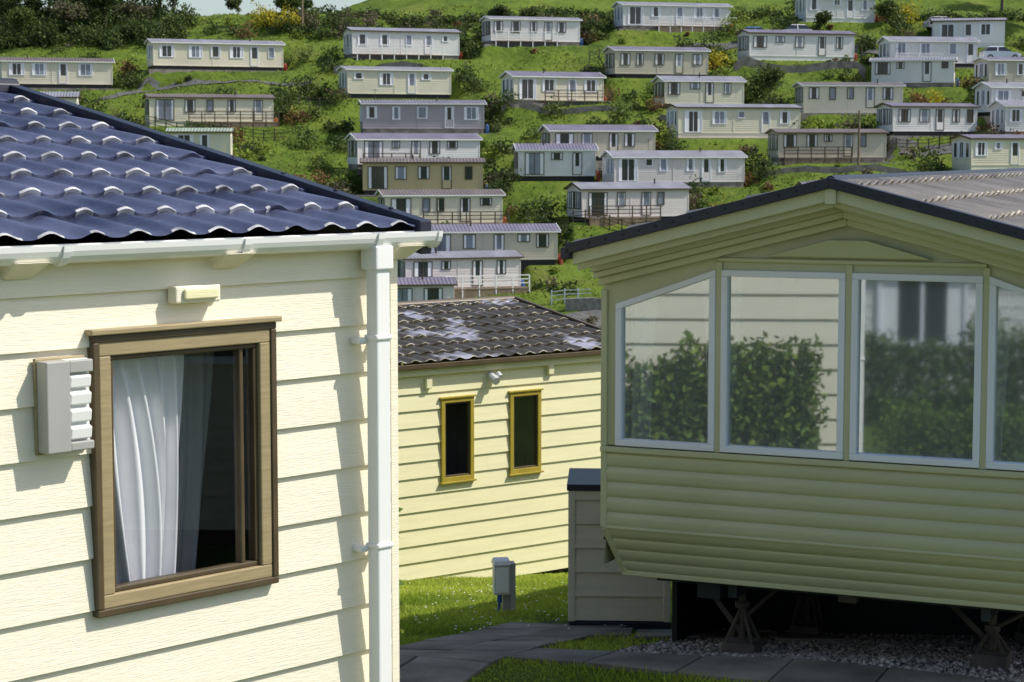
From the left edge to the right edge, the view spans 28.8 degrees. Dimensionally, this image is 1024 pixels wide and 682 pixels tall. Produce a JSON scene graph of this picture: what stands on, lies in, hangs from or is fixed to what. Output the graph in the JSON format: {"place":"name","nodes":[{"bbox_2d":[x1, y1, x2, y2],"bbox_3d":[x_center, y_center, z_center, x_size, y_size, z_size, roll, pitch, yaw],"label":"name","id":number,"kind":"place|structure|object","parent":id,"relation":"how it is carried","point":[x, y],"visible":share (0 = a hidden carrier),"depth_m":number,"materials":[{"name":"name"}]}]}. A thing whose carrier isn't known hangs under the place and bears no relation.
{"place":"outdoors","nodes":[
{"label":"outdoors","id":0,"kind":"place"},
{"bbox_2d":[21,0,365,15],"label":"sky","id":1,"kind":"structure","parent":0,"point":[206,7],"materials":[{"name":"white"}]},
{"bbox_2d":[98,76,311,100],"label":"site road","id":2,"kind":"structure","parent":0,"point":[154,83],"depth_m":198.14,"materials":[{"name":"grey asphalt"}]},
{"bbox_2d":[0,0,1023,681],"bbox_3d":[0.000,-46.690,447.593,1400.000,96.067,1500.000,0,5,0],"label":"ground","id":3,"kind":"structure","parent":0,"point":[508,58],"depth_m":197.26,"materials":[{"name":"green plant"}]},
{"bbox_2d":[7,5,39,46],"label":"deciduous tree","id":4,"kind":"object","parent":3,"relation":"on","point":[23,16],"visible":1,"depth_m":210.70,"materials":[{"name":"green plant"}]},
{"bbox_2d":[0,0,49,28],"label":"deciduous tree","id":5,"kind":"object","parent":3,"relation":"on","point":[27,3],"visible":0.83,"depth_m":214.72,"materials":[{"name":"green plant"}]},
{"bbox_2d":[0,48,114,90],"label":"static caravan","id":6,"kind":"object","parent":3,"relation":"on","point":[52,74],"visible":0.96,"depth_m":196.96,"materials":[{"name":"white plastic"}]},
{"bbox_2d":[0,63,92,82],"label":"windows and door","id":7,"kind":"structure","parent":6,"relation":"in","point":[14,68],"depth_m":196.51,"materials":[{"name":"white plastic"}]},
{"bbox_2d":[50,0,90,41],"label":"deciduous tree","id":8,"kind":"object","parent":3,"relation":"on","point":[66,11],"visible":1,"depth_m":210.40,"materials":[{"name":"green plant"}]},
{"bbox_2d":[0,0,202,52],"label":"woodland understorey","id":9,"kind":"object","parent":3,"relation":"on","point":[138,29],"visible":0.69,"depth_m":211.44,"materials":[{"name":"green plant"}]},
{"bbox_2d":[83,0,121,24],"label":"deciduous tree","id":10,"kind":"object","parent":3,"relation":"on","point":[102,4],"visible":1,"depth_m":214.69,"materials":[{"name":"green plant"}]},
{"bbox_2d":[109,0,155,24],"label":"deciduous tree","id":11,"kind":"object","parent":3,"relation":"on","point":[129,9],"visible":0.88,"depth_m":213.77,"materials":[{"name":"green plant"}]},
{"bbox_2d":[165,128,234,154],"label":"static caravan","id":12,"kind":"object","parent":3,"relation":"on","point":[219,139],"visible":0.46,"depth_m":178.11,"materials":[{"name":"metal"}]},
{"bbox_2d":[142,91,278,127],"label":"static caravan","id":13,"kind":"object","parent":3,"relation":"on","point":[248,110],"visible":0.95,"depth_m":186.66,"materials":[{"name":"metal"}]},
{"bbox_2d":[145,99,262,120],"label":"windows and door","id":14,"kind":"structure","parent":13,"relation":"in","point":[164,107],"depth_m":186.10,"materials":[{"name":"white glass"}]},
{"bbox_2d":[137,114,285,140],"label":"timber fence","id":15,"kind":"object","parent":3,"relation":"on","point":[220,123],"visible":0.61,"depth_m":184.30,"materials":[{"name":"brown wood"}]},
{"bbox_2d":[142,37,286,73],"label":"static caravan","id":16,"kind":"object","parent":3,"relation":"on","point":[164,56],"visible":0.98,"depth_m":201.92,"materials":[{"name":"white plastic"}]},
{"bbox_2d":[147,45,274,65],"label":"windows and door","id":17,"kind":"structure","parent":16,"relation":"in","point":[164,50],"depth_m":201.91,"materials":[{"name":"white plastic"}]},
{"bbox_2d":[0,78,442,681],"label":"static caravan","id":18,"kind":"object","parent":3,"relation":"on","point":[198,412],"visible":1,"depth_m":8.35,"materials":[{"name":"plastic"}]},
{"bbox_2d":[84,315,281,617],"bbox_3d":[-1.410,0.482,8.178,0.328,1.137,0.948,5,7,44],"label":"window","id":19,"kind":"structure","parent":18,"relation":"in","point":[136,388],"depth_m":8.11,"materials":[{"name":"beige wood"}]},
{"bbox_2d":[336,66,453,98],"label":"static caravan","id":20,"kind":"object","parent":3,"relation":"on","point":[395,82],"visible":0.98,"depth_m":194.13,"materials":[{"name":"white plastic"}]},
{"bbox_2d":[339,72,430,92],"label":"windows and door","id":21,"kind":"structure","parent":20,"relation":"in","point":[384,78],"depth_m":193.84,"materials":[{"name":"white plastic"}]},
{"bbox_2d":[341,27,462,59],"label":"static caravan","id":22,"kind":"object","parent":3,"relation":"on","point":[366,43],"visible":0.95,"depth_m":205.34,"materials":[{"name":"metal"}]},
{"bbox_2d":[344,34,448,53],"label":"windows and door","id":23,"kind":"structure","parent":22,"relation":"in","point":[362,38],"depth_m":205.31,"materials":[{"name":"white plastic"}]},
{"bbox_2d":[344,133,482,174],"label":"static caravan","id":24,"kind":"object","parent":3,"relation":"on","point":[409,145],"visible":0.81,"depth_m":176.49,"materials":[{"name":"white plastic"}]},
{"bbox_2d":[347,140,457,157],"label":"windows and door","id":25,"kind":"structure","parent":24,"relation":"in","point":[369,146],"depth_m":176.15,"materials":[{"name":"white glass"}]},
{"bbox_2d":[354,155,487,196],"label":"static caravan","id":26,"kind":"object","parent":3,"relation":"on","point":[418,173],"visible":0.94,"depth_m":170.73,"materials":[{"name":"metal"}]},
{"bbox_2d":[362,165,472,188],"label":"windows and door","id":27,"kind":"structure","parent":26,"relation":"in","point":[377,175],"depth_m":170.57,"materials":[{"name":"white glass"}]},
{"bbox_2d":[357,97,494,133],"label":"static caravan","id":28,"kind":"object","parent":3,"relation":"on","point":[422,116],"visible":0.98,"depth_m":185.02,"materials":[{"name":"white plastic"}]},
{"bbox_2d":[360,106,478,127],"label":"windows and door","id":29,"kind":"structure","parent":28,"relation":"in","point":[470,113],"depth_m":185.15,"materials":[{"name":"white plastic"}]},
{"bbox_2d":[397,274,457,301],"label":"static caravan","id":30,"kind":"object","parent":3,"relation":"on","point":[419,288],"visible":0.39,"depth_m":147.63,"materials":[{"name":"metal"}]},
{"bbox_2d":[397,288,442,301],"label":"windows and door","id":31,"kind":"structure","parent":30,"relation":"in","point":[403,294],"depth_m":147.50,"materials":[{"name":"white glass"}]},
{"bbox_2d":[374,189,509,223],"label":"static caravan","id":32,"kind":"object","parent":3,"relation":"on","point":[462,206],"visible":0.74,"depth_m":164.12,"materials":[{"name":"white plastic"}]},
{"bbox_2d":[377,197,491,221],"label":"windows and door","id":33,"kind":"structure","parent":32,"relation":"in","point":[403,204],"depth_m":163.83,"materials":[{"name":"white glass"}]},
{"bbox_2d":[397,248,529,297],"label":"static caravan","id":34,"kind":"object","parent":3,"relation":"on","point":[483,273],"visible":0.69,"depth_m":152.27,"materials":[{"name":"metal"}]},
{"bbox_2d":[397,260,505,285],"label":"windows and door","id":35,"kind":"structure","parent":34,"relation":"in","point":[425,267],"depth_m":151.70,"materials":[{"name":"white glass"}]},
{"bbox_2d":[431,211,562,271],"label":"static caravan","id":36,"kind":"object","parent":3,"relation":"on","point":[535,244],"visible":0.57,"depth_m":157.37,"materials":[{"name":"white plastic"}]},
{"bbox_2d":[431,234,548,250],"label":"windows and door","id":37,"kind":"structure","parent":36,"relation":"in","point":[469,240],"depth_m":157.02,"materials":[{"name":"white glass"}]},
{"bbox_2d":[398,295,600,580],"bbox_3d":[-4.572,1.261,22.524,11.680,3.058,5.141,-4,7,-37],"label":"static caravan","id":38,"kind":"object","parent":3,"relation":"on","point":[499,416],"visible":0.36,"depth_m":23.06,"materials":[{"name":"beige plastic"}]},
{"bbox_2d":[446,396,533,474],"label":"window interiors","id":39,"kind":"structure","parent":38,"relation":"in","point":[523,406],"depth_m":23.30,"materials":[{"name":"black glass"}]},
{"bbox_2d":[439,388,543,484],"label":"window frames","id":40,"kind":"structure","parent":38,"relation":"in","point":[468,476],"depth_m":22.64,"materials":[{"name":"yellow wood"}]},
{"bbox_2d":[81,3,922,274],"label":"lime shrubs","id":41,"kind":"object","parent":3,"relation":"on","point":[622,41],"visible":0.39,"depth_m":187.65,"materials":[{"name":"green plant"}]},
{"bbox_2d":[491,557,515,612],"bbox_3d":[-0.073,2.170,17.134,0.194,0.605,0.158,-1,5,-9],"label":"cabinet","id":42,"kind":"object","parent":3,"relation":"on","point":[504,577],"visible":0.78,"depth_m":17.07,"materials":[{"name":"grey plastic"}]},
{"bbox_2d":[476,16,582,47],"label":"static caravan","id":43,"kind":"object","parent":3,"relation":"on","point":[509,31],"visible":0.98,"depth_m":209.59,"materials":[{"name":"white plastic"}]},
{"bbox_2d":[482,21,565,40],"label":"windows and door","id":44,"kind":"structure","parent":43,"relation":"in","point":[498,25],"depth_m":209.85,"materials":[{"name":"white glass"}]},
{"bbox_2d":[64,7,999,324],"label":"bare shrubs","id":45,"kind":"object","parent":3,"relation":"on","point":[370,17],"visible":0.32,"depth_m":191.65,"materials":[{"name":"plant"}]},
{"bbox_2d":[49,4,1023,296],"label":"green shrubs","id":46,"kind":"object","parent":3,"relation":"on","point":[341,146],"visible":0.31,"depth_m":192.71,"materials":[{"name":"green plant"}]},
{"bbox_2d":[79,0,1023,291],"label":"dark shrubs","id":47,"kind":"object","parent":3,"relation":"on","point":[511,174],"visible":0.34,"depth_m":199.12,"materials":[{"name":"green plant"}]},
{"bbox_2d":[499,68,610,107],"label":"static caravan","id":48,"kind":"object","parent":3,"relation":"on","point":[538,88],"visible":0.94,"depth_m":192.19,"materials":[{"name":"white plastic"}]},
{"bbox_2d":[502,78,597,99],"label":"windows and door","id":49,"kind":"structure","parent":48,"relation":"in","point":[527,87],"depth_m":191.96,"materials":[{"name":"white plastic"}]},
{"bbox_2d":[511,132,599,181],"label":"static caravan","id":50,"kind":"object","parent":3,"relation":"on","point":[543,161],"visible":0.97,"depth_m":173.89,"materials":[{"name":"white plastic"}]},
{"bbox_2d":[514,152,581,174],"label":"windows and door","id":51,"kind":"structure","parent":50,"relation":"in","point":[534,162],"depth_m":173.68,"materials":[{"name":"white glass"}]},
{"bbox_2d":[501,100,616,114],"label":"stone retaining wall","id":52,"kind":"structure","parent":3,"relation":"on","point":[528,105],"depth_m":190.09,"materials":[{"name":"grey stone"}]},
{"bbox_2d":[113,11,1023,215],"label":"rusty shrubs","id":53,"kind":"object","parent":3,"relation":"on","point":[126,67],"visible":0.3,"depth_m":189.29,"materials":[{"name":"brown plant"}]},
{"bbox_2d":[565,298,600,311],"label":"concrete retaining wall","id":54,"kind":"structure","parent":3,"relation":"on","point":[580,304],"depth_m":149.39,"materials":[{"name":"grey concrete"}]},
{"bbox_2d":[244,0,948,204],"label":"gorse bushes","id":55,"kind":"object","parent":3,"relation":"on","point":[717,61],"visible":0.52,"depth_m":214.77,"materials":[{"name":"yellow plant"}]},
{"bbox_2d":[537,124,657,169],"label":"static caravan","id":56,"kind":"object","parent":3,"relation":"on","point":[619,137],"visible":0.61,"depth_m":178.49,"materials":[{"name":"white plastic"}]},
{"bbox_2d":[541,133,634,149],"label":"windows and door","id":57,"kind":"structure","parent":56,"relation":"in","point":[629,138],"depth_m":178.36,"materials":[{"name":"white glass"}]},
{"bbox_2d":[567,468,670,628],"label":"storage shed","id":58,"kind":"structure","parent":3,"relation":"on","point":[601,593],"depth_m":15.47,"materials":[{"name":"beige plastic"}]},
{"bbox_2d":[563,179,691,226],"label":"static caravan","id":59,"kind":"object","parent":3,"relation":"on","point":[635,202],"visible":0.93,"depth_m":165.07,"materials":[{"name":"metal"}]},
{"bbox_2d":[567,191,664,215],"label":"windows and door","id":60,"kind":"structure","parent":59,"relation":"in","point":[573,197],"depth_m":164.71,"materials":[{"name":"white glass"}]},
{"bbox_2d":[602,46,710,77],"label":"static caravan","id":61,"kind":"object","parent":3,"relation":"on","point":[634,62],"visible":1,"depth_m":199.78,"materials":[{"name":"white plastic"}]},
{"bbox_2d":[605,53,702,72],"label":"windows and door","id":62,"kind":"structure","parent":61,"relation":"in","point":[625,57],"depth_m":199.83,"materials":[{"name":"white glass"}]},
{"bbox_2d":[599,139,747,186],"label":"static caravan","id":63,"kind":"object","parent":3,"relation":"on","point":[722,168],"visible":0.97,"depth_m":172.64,"materials":[{"name":"white plastic"}]},
{"bbox_2d":[602,158,726,180],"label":"windows and door","id":64,"kind":"structure","parent":63,"relation":"in","point":[628,167],"depth_m":171.99,"materials":[{"name":"white plastic"}]},
{"bbox_2d":[611,1,736,32],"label":"static caravan","id":65,"kind":"object","parent":3,"relation":"on","point":[670,17],"visible":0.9,"depth_m":214.53,"materials":[{"name":"white plastic"}]},
{"bbox_2d":[614,6,720,24],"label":"windows and door","id":66,"kind":"structure","parent":65,"relation":"in","point":[635,13],"depth_m":214.51,"materials":[{"name":"white plastic"}]},
{"bbox_2d":[651,73,746,107],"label":"static caravan","id":67,"kind":"object","parent":3,"relation":"on","point":[699,89],"visible":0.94,"depth_m":191.49,"materials":[{"name":"white plastic"}]},
{"bbox_2d":[654,82,731,102],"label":"windows and door","id":68,"kind":"structure","parent":67,"relation":"in","point":[673,87],"depth_m":191.44,"materials":[{"name":"white glass"}]},
{"bbox_2d":[663,103,803,138],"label":"static caravan","id":69,"kind":"object","parent":3,"relation":"on","point":[719,121],"visible":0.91,"depth_m":183.73,"materials":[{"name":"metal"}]},
{"bbox_2d":[667,110,789,131],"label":"windows and door","id":70,"kind":"structure","parent":69,"relation":"in","point":[693,119],"depth_m":183.30,"materials":[{"name":"white plastic"}]},
{"bbox_2d":[755,66,786,95],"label":"deciduous tree","id":71,"kind":"object","parent":3,"relation":"on","point":[776,72],"visible":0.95,"depth_m":194.46,"materials":[{"name":"green plant"}]},
{"bbox_2d":[560,168,1023,669],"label":"static caravan","id":72,"kind":"object","parent":3,"relation":"on","point":[812,406],"visible":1,"depth_m":12.70,"materials":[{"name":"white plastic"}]},
{"bbox_2d":[615,269,1023,470],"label":"bay windows","id":73,"kind":"structure","parent":72,"relation":"in","point":[1001,293],"depth_m":12.42,"materials":[{"name":"white plastic"}]},
{"bbox_2d":[734,21,856,60],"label":"static caravan","id":74,"kind":"object","parent":3,"relation":"on","point":[795,45],"visible":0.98,"depth_m":205.10,"materials":[{"name":"metal"}]},
{"bbox_2d":[738,36,842,55],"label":"windows and door","id":75,"kind":"structure","parent":74,"relation":"in","point":[758,41],"depth_m":204.94,"materials":[{"name":"white glass"}]},
{"bbox_2d":[733,55,865,79],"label":"stone retaining wall","id":76,"kind":"structure","parent":3,"relation":"on","point":[743,60],"depth_m":202.47,"materials":[{"name":"grey stone"}]},
{"bbox_2d":[615,628,1023,681],"bbox_3d":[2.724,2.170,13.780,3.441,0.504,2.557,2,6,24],"label":"gravel","id":77,"kind":"structure","parent":3,"relation":"on","point":[845,651],"depth_m":13.42,"materials":[{"name":"grey gravel"}]},
{"bbox_2d":[765,125,895,164],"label":"static caravan","id":78,"kind":"object","parent":3,"relation":"on","point":[798,146],"visible":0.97,"depth_m":177.97,"materials":[{"name":"metal"}]},
{"bbox_2d":[768,134,866,155],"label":"windows and door","id":79,"kind":"structure","parent":78,"relation":"in","point":[789,139],"depth_m":177.92,"materials":[{"name":"white glass"}]},
{"bbox_2d":[793,0,877,22],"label":"static caravan","id":80,"kind":"object","parent":3,"relation":"on","point":[859,11],"visible":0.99,"depth_m":217.71,"materials":[{"name":"white plastic"}]},
{"bbox_2d":[795,0,867,17],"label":"windows and door","id":81,"kind":"structure","parent":80,"relation":"in","point":[800,4],"depth_m":217.73,"materials":[{"name":"white plastic"}]},
{"bbox_2d":[765,164,919,174],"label":"stone retaining wall","id":82,"kind":"structure","parent":3,"relation":"on","point":[845,169],"depth_m":175.40,"materials":[{"name":"grey stone"}]},
{"bbox_2d":[792,79,905,121],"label":"static caravan","id":83,"kind":"object","parent":3,"relation":"on","point":[835,98],"visible":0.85,"depth_m":190.05,"materials":[{"name":"white plastic"}]},
{"bbox_2d":[795,87,892,107],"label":"windows and door","id":84,"kind":"structure","parent":83,"relation":"in","point":[813,91],"depth_m":190.14,"materials":[{"name":"white glass"}]},
{"bbox_2d":[870,0,898,23],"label":"deciduous tree","id":85,"kind":"object","parent":3,"relation":"on","point":[890,6],"visible":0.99,"depth_m":217.09,"materials":[{"name":"green plant"}]},
{"bbox_2d":[869,47,958,86],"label":"static caravan","id":86,"kind":"object","parent":3,"relation":"on","point":[923,71],"visible":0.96,"depth_m":197.26,"materials":[{"name":"white plastic"}]},
{"bbox_2d":[871,62,954,81],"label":"windows and door","id":87,"kind":"structure","parent":86,"relation":"in","point":[880,67],"depth_m":197.43,"materials":[{"name":"white glass"}]},
{"bbox_2d":[873,102,980,148],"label":"static caravan","id":88,"kind":"object","parent":3,"relation":"on","point":[915,120],"visible":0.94,"depth_m":184.29,"materials":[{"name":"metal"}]},
{"bbox_2d":[877,109,973,129],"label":"windows and door","id":89,"kind":"structure","parent":88,"relation":"in","point":[884,116],"depth_m":184.34,"materials":[{"name":"white glass"}]},
{"bbox_2d":[876,36,979,68],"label":"static caravan","id":90,"kind":"object","parent":3,"relation":"on","point":[963,50],"visible":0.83,"depth_m":203.19,"materials":[{"name":"white plastic"}]},
{"bbox_2d":[879,43,974,62],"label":"windows and door","id":91,"kind":"structure","parent":90,"relation":"in","point":[884,47],"depth_m":203.25,"materials":[{"name":"white plastic"}]},
{"bbox_2d":[930,17,1007,47],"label":"static caravan","id":92,"kind":"object","parent":3,"relation":"on","point":[987,32],"visible":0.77,"depth_m":209.08,"materials":[{"name":"metal"}]},
{"bbox_2d":[932,23,992,36],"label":"windows and door","id":93,"kind":"structure","parent":92,"relation":"in","point":[945,30],"depth_m":209.19,"materials":[{"name":"white plastic"}]},
{"bbox_2d":[949,134,1023,169],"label":"static caravan","id":94,"kind":"object","parent":3,"relation":"on","point":[984,151],"visible":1,"depth_m":175.59,"materials":[{"name":"metal"}]},
{"bbox_2d":[953,142,1019,163],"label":"windows and door","id":95,"kind":"structure","parent":94,"relation":"in","point":[960,149],"depth_m":175.77,"materials":[{"name":"white plastic"}]},
{"bbox_2d":[971,56,1023,82],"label":"static caravan","id":96,"kind":"object","parent":3,"relation":"on","point":[999,69],"visible":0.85,"depth_m":196.72,"materials":[{"name":"white plastic"}]},
{"bbox_2d":[974,63,1023,77],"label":"windows and door","id":97,"kind":"structure","parent":96,"relation":"in","point":[981,69],"depth_m":196.85,"materials":[{"name":"white plastic"}]},
{"bbox_2d":[972,79,1023,124],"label":"static caravan","id":98,"kind":"object","parent":3,"relation":"on","point":[987,94],"visible":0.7,"depth_m":189.25,"materials":[{"name":"white plastic"}]},
{"bbox_2d":[975,90,1023,105],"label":"windows and door","id":99,"kind":"structure","parent":98,"relation":"in","point":[982,96],"depth_m":189.21,"materials":[{"name":"white plastic"}]},
{"bbox_2d":[987,90,1023,133],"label":"static caravan","id":100,"kind":"object","parent":3,"relation":"on","point":[1006,115],"visible":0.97,"depth_m":183.93,"materials":[{"name":"white plastic"}]},
{"bbox_2d":[991,109,1021,124],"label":"windows and door","id":101,"kind":"structure","parent":100,"relation":"in","point":[997,115],"depth_m":184.16,"materials":[{"name":"white plastic"}]},
{"bbox_2d":[399,571,767,681],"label":"grass","id":102,"kind":"structure","parent":0,"point":[424,590],"depth_m":16.79,"materials":[{"name":"green plant"}]},
{"bbox_2d":[399,622,1016,681],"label":"paving path","id":103,"kind":"structure","parent":0,"point":[465,657],"depth_m":12.77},
{"bbox_2d":[687,42,1023,58],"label":"site road","id":104,"kind":"structure","parent":0,"point":[731,45],"depth_m":210.21,"materials":[{"name":"grey asphalt"}]},
{"bbox_2d":[978,46,1021,56],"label":"parked car","id":105,"kind":"object","parent":104,"relation":"on","point":[996,51],"visible":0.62,"depth_m":205.62,"materials":[{"name":"paint"}]},
{"bbox_2d":[885,136,951,161],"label":"site road","id":106,"kind":"structure","parent":0,"point":[947,148],"depth_m":181.70,"materials":[{"name":"grey asphalt"}]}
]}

